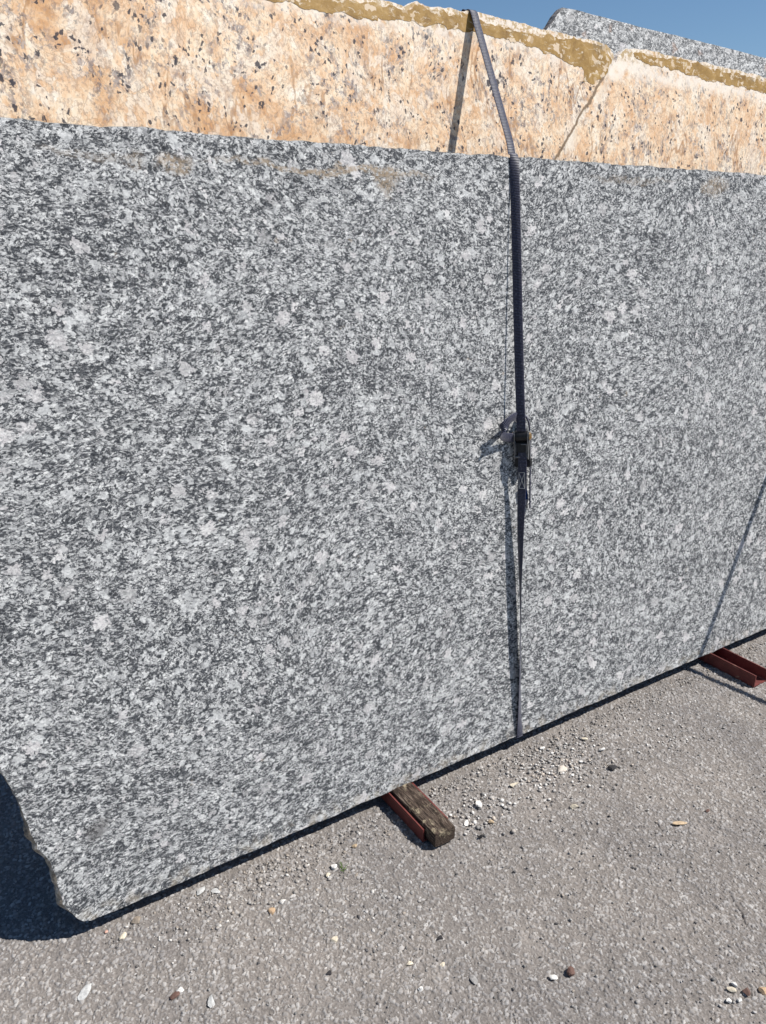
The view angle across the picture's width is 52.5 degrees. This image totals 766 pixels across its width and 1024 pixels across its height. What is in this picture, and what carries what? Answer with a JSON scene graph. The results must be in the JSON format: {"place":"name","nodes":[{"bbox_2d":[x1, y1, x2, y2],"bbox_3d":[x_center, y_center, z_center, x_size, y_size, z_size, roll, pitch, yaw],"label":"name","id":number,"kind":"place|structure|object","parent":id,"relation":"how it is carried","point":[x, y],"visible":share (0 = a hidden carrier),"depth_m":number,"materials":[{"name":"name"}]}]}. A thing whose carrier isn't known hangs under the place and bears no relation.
{"place":"outdoors","nodes":[
{"label":"outdoors","id":0,"kind":"place"},
{"bbox_2d":[0,629,765,1023],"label":"ground","id":1,"kind":"structure","parent":0,"point":[496,939],"depth_m":1.88,"materials":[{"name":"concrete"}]},
{"bbox_2d":[77,983,91,999],"bbox_3d":[-0.637,1.026,1.662,0.021,0.008,0.042,9,23,2],"label":"pebble","id":2,"kind":"object","parent":1,"relation":"on","point":[84,992],"visible":1,"depth_m":1.66,"materials":[{"name":"grey stone"}]},
{"bbox_2d":[119,932,126,939],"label":"pebble","id":3,"kind":"object","parent":1,"relation":"on","point":[123,936],"visible":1,"depth_m":1.79,"materials":[{"name":"beige stone"}]},
{"bbox_2d":[131,916,140,923],"bbox_3d":[-0.583,0.961,1.832,0.020,0.011,0.022,0,20,-3],"label":"pebble","id":4,"kind":"object","parent":1,"relation":"on","point":[136,920],"visible":1,"depth_m":1.83,"materials":[{"name":"beige stone"}]},
{"bbox_2d":[169,991,179,999],"bbox_3d":[-0.443,1.030,1.656,0.013,0.010,0.025,21,28,38],"label":"pebble","id":5,"kind":"object","parent":1,"relation":"on","point":[175,994],"visible":1,"depth_m":1.65,"materials":[{"name":"brown stone"}]},
{"bbox_2d":[197,886,204,894],"bbox_3d":[-0.449,0.934,1.916,0.016,0.007,0.032,5,17,32],"label":"pebble","id":6,"kind":"object","parent":1,"relation":"on","point":[200,890],"visible":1,"depth_m":1.91,"materials":[{"name":"grey stone"}]},
{"bbox_2d":[208,994,214,1007],"bbox_3d":[-0.366,1.036,1.646,0.015,0.004,0.029,-10,23,-27],"label":"pebble","id":7,"kind":"object","parent":1,"relation":"on","point":[211,1002],"visible":1,"depth_m":1.64,"materials":[{"name":"grey stone"}]},
{"bbox_2d":[211,888,220,892],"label":"pebble","id":8,"kind":"object","parent":1,"relation":"on","point":[214,890],"visible":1,"depth_m":1.92,"materials":[{"name":"grey stone"}]},
{"bbox_2d":[268,907,274,914],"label":"pebble","id":9,"kind":"object","parent":1,"relation":"on","point":[271,910],"visible":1,"depth_m":1.86,"materials":[{"name":"beige stone"}]},
{"bbox_2d":[331,936,337,942],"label":"pebble","id":10,"kind":"object","parent":1,"relation":"on","point":[334,939],"visible":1,"depth_m":1.79,"materials":[{"name":"beige stone"}]},
{"bbox_2d":[0,0,765,174],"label":"granite slab","id":11,"kind":"structure","parent":1,"relation":"on","point":[389,74],"depth_m":1.91,"materials":[{"name":"stone"}]},
{"bbox_2d":[462,9,531,737],"bbox_3d":[0.310,-0.277,2.252,0.140,2.104,0.419,-12,24,-31],"label":"ratchet strap","id":12,"kind":"object","parent":11,"relation":"attached to","point":[520,437],"visible":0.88,"depth_m":2.12,"materials":[{"name":"fabric"}]},
{"bbox_2d":[380,782,447,841],"bbox_3d":[-0.193,0.672,2.580,0.085,0.042,1.238,-12,24,-31],"label":"steel channel","id":13,"kind":"object","parent":1,"relation":"on","point":[403,814],"visible":0.09,"depth_m":2.14,"materials":[{"name":"red metal"}]},
{"bbox_2d":[390,782,454,846],"bbox_3d":[-0.113,0.709,2.464,0.069,0.045,1.029,-12,24,-31],"label":"timber block","id":14,"kind":"object","parent":13,"relation":"in","point":[431,819],"depth_m":2.11,"materials":[{"name":"brown wood"}]},
{"bbox_2d":[470,975,477,984],"bbox_3d":[0.200,1.024,1.701,0.014,0.004,0.023,-13,28,-19],"label":"pebble","id":15,"kind":"object","parent":1,"relation":"on","point":[473,979],"visible":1,"depth_m":1.70,"materials":[{"name":"grey stone"}]},
{"bbox_2d":[475,800,481,807],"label":"pebble","id":16,"kind":"object","parent":1,"relation":"on","point":[478,803],"visible":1,"depth_m":2.21,"materials":[{"name":"white stone"}]},
{"bbox_2d":[549,975,557,979],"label":"pebble","id":17,"kind":"object","parent":1,"relation":"on","point":[553,977],"visible":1,"depth_m":1.70,"materials":[{"name":"white stone"}]},
{"bbox_2d":[558,765,566,771],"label":"pebble","id":18,"kind":"object","parent":1,"relation":"on","point":[562,768],"visible":1,"depth_m":2.36,"materials":[{"name":"stone"}]},
{"bbox_2d":[566,966,574,976],"bbox_3d":[0.416,1.016,1.720,0.023,0.011,0.020,-6,25,-33],"label":"pebble","id":19,"kind":"object","parent":1,"relation":"on","point":[570,972],"visible":1,"depth_m":1.72,"materials":[{"name":"brown stone"}]},
{"bbox_2d":[570,804,578,809],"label":"pebble","id":20,"kind":"object","parent":1,"relation":"on","point":[573,806],"visible":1,"depth_m":2.21,"materials":[{"name":"beige stone"}]},
{"bbox_2d":[608,765,616,769],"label":"pebble","id":21,"kind":"object","parent":1,"relation":"on","point":[612,767],"visible":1,"depth_m":2.37,"materials":[{"name":"black stone"}]},
{"bbox_2d":[673,821,687,824],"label":"pebble","id":22,"kind":"object","parent":1,"relation":"on","point":[678,822],"visible":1,"depth_m":2.16,"materials":[{"name":"beige stone"}]},
{"bbox_2d":[698,647,765,686],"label":"steel channel","id":23,"kind":"object","parent":1,"relation":"on","point":[744,670],"visible":0.15,"depth_m":2.89,"materials":[{"name":"red metal"}]},
{"bbox_2d":[0,117,765,920],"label":"granite slab","id":24,"kind":"structure","parent":23,"relation":"on","point":[258,535],"depth_m":1.91,"materials":[{"name":"grey stone"}]},
{"bbox_2d":[727,987,736,992],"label":"pebble","id":25,"kind":"object","parent":1,"relation":"on","point":[732,989],"visible":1,"depth_m":1.68,"materials":[{"name":"beige stone"}]},
{"bbox_2d":[742,988,750,995],"bbox_3d":[0.788,1.038,1.681,0.015,0.008,0.018,-9,22,-25],"label":"pebble","id":26,"kind":"object","parent":1,"relation":"on","point":[746,991],"visible":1,"depth_m":1.68,"materials":[{"name":"brown stone"}]},
{"bbox_2d":[758,987,765,994],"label":"pebble","id":27,"kind":"object","parent":1,"relation":"on","point":[762,990],"visible":1,"depth_m":1.68,"materials":[{"name":"beige stone"}]},
{"bbox_2d":[0,642,765,1023],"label":"gravel","id":28,"kind":"structure","parent":0,"point":[542,760],"depth_m":2.06,"materials":[{"name":"grey gravel"}]},
{"bbox_2d":[385,0,765,57],"label":"sky","id":29,"kind":"structure","parent":0,"point":[739,25],"materials":[{"name":"blue"}]},
{"bbox_2d":[542,8,765,77],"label":"granite slab","id":30,"kind":"structure","parent":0,"point":[615,36],"depth_m":2.52,"materials":[{"name":"grey stone"}]}
]}

